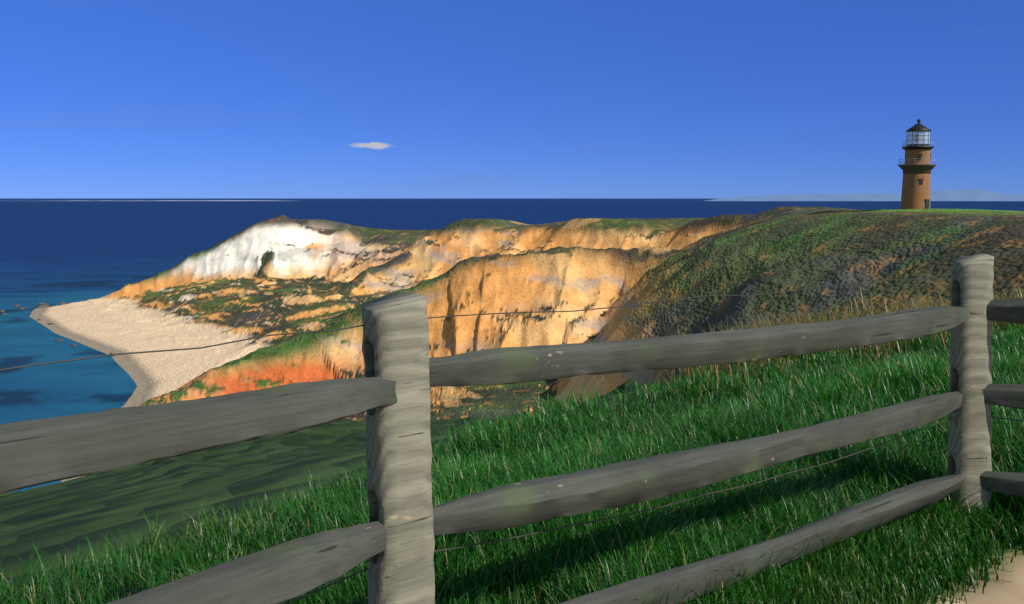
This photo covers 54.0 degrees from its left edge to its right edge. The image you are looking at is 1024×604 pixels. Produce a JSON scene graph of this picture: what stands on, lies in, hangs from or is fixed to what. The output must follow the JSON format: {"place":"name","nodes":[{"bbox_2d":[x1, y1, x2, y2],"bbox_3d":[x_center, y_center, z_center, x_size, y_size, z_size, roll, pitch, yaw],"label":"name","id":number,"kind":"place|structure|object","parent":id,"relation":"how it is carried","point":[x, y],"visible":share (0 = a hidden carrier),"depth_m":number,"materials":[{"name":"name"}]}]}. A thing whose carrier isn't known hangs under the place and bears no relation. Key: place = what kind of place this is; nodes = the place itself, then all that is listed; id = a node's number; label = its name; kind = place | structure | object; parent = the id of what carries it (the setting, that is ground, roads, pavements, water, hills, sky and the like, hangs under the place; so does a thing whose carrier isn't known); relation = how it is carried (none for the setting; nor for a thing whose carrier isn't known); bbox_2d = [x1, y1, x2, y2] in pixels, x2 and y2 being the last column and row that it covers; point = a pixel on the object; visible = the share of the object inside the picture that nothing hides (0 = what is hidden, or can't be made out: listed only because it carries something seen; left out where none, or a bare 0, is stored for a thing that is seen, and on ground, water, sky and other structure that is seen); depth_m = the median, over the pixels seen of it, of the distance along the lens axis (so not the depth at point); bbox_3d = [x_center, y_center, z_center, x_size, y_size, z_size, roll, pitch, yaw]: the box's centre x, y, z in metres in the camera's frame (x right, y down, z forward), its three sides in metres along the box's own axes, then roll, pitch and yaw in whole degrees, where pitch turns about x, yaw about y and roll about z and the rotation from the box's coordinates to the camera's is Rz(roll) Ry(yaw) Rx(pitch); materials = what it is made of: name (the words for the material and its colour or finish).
{"place":"outdoors","nodes":[
{"label":"outdoors","id":0,"kind":"place"},
{"bbox_2d":[159,200,269,200],"bbox_3d":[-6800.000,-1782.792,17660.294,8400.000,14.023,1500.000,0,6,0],"label":"island","id":1,"kind":"structure","parent":0,"point":[214,200],"depth_m":17284.09,"materials":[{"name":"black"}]},
{"bbox_2d":[361,292,434,603],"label":"fence post","id":2,"kind":"object","parent":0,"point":[395,347],"visible":0.9,"depth_m":2.50,"materials":[{"name":"grey wood"}]},
{"bbox_2d":[0,376,396,493],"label":"fence rail","id":3,"kind":"object","parent":2,"relation":"attached to","point":[35,452],"visible":0.96,"depth_m":2.01,"materials":[{"name":"grey wood"}]},
{"bbox_2d":[106,521,385,603],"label":"fence rail","id":4,"kind":"object","parent":2,"relation":"attached to","point":[284,572],"visible":0.8,"depth_m":2.23,"materials":[{"name":"grey wood"}]},
{"bbox_2d":[0,271,1022,370],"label":"wire","id":5,"kind":"object","parent":2,"relation":"attached to","point":[430,317],"visible":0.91,"depth_m":2.50,"materials":[{"name":"grey metal"}]},
{"bbox_2d":[433,391,962,535],"bbox_3d":[0.845,0.514,3.464,2.926,0.137,0.136,-5,7,-38],"label":"fence rail","id":6,"kind":"object","parent":2,"relation":"attached to","point":[613,485],"visible":0.91,"depth_m":3.12,"materials":[{"name":"grey wood"}]},
{"bbox_2d":[429,306,967,386],"bbox_3d":[0.847,0.130,3.421,2.927,0.136,0.124,-4,7,-38],"label":"fence rail","id":7,"kind":"object","parent":2,"relation":"attached to","point":[498,366],"visible":0.93,"depth_m":3.13,"materials":[{"name":"grey wood"}]},
{"bbox_2d":[559,474,964,603],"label":"fence rail","id":8,"kind":"object","parent":2,"relation":"attached to","point":[892,505],"visible":0.93,"depth_m":3.51,"materials":[{"name":"grey wood"}]},
{"bbox_2d":[0,206,1023,603],"bbox_3d":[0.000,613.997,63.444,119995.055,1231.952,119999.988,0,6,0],"label":"terrain","id":9,"kind":"structure","parent":0,"point":[282,274],"depth_m":204.52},
{"bbox_2d":[0,284,1023,603],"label":"grass","id":10,"kind":"structure","parent":9,"relation":"on","point":[936,548],"depth_m":4.16,"materials":[{"name":"green plant"}]},
{"bbox_2d":[898,119,936,208],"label":"lighthouse","id":11,"kind":"object","parent":9,"relation":"on","point":[916,166],"visible":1,"depth_m":166.95,"materials":[{"name":"brick"}]},
{"bbox_2d":[947,254,993,522],"bbox_3d":[1.976,0.569,4.338,0.178,1.546,0.136,-2,6,-6],"label":"fence post","id":12,"kind":"object","parent":9,"relation":"on","point":[970,423],"visible":0.67,"depth_m":4.27,"materials":[{"name":"grey wood"}]},
{"bbox_2d":[980,471,1023,496],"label":"fence rail","id":13,"kind":"object","parent":12,"relation":"attached to","point":[1011,483],"visible":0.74,"depth_m":4.25,"materials":[{"name":"grey wood"}]},
{"bbox_2d":[986,298,1023,323],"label":"fence rail","id":14,"kind":"object","parent":12,"relation":"attached to","point":[1008,310],"visible":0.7,"depth_m":4.21,"materials":[{"name":"grey wood"}]},
{"bbox_2d":[0,198,1023,491],"bbox_3d":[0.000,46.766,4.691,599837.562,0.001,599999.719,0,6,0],"label":"sea","id":15,"kind":"structure","parent":0,"point":[60,250],"depth_m":1343.61,"materials":[{"name":"blue liquid"}]},
{"bbox_2d":[0,302,114,355],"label":"shore rocks","id":16,"kind":"object","parent":15,"relation":"in","point":[41,306],"visible":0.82,"depth_m":431.69,"materials":[{"name":"stone"}]},
{"bbox_2d":[0,0,1023,197],"label":"sky","id":17,"kind":"structure","parent":0,"point":[99,98],"materials":[{"name":"blue"}]},
{"bbox_2d":[286,416,1023,603],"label":"fence wire","id":18,"kind":"object","parent":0,"point":[626,514],"visible":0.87,"depth_m":3.14,"materials":[{"name":"grey metal"}]},
{"bbox_2d":[705,189,1023,200],"bbox_3d":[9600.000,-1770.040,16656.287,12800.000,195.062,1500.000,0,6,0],"label":"distant hills","id":19,"kind":"structure","parent":0,"point":[965,195],"depth_m":16135.88,"materials":[{"name":"blue"}]},
{"bbox_2d":[982,384,1023,408],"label":"fence rail","id":20,"kind":"object","parent":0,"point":[1009,395],"visible":0.81,"depth_m":4.24,"materials":[{"name":"grey wood"}]}
]}

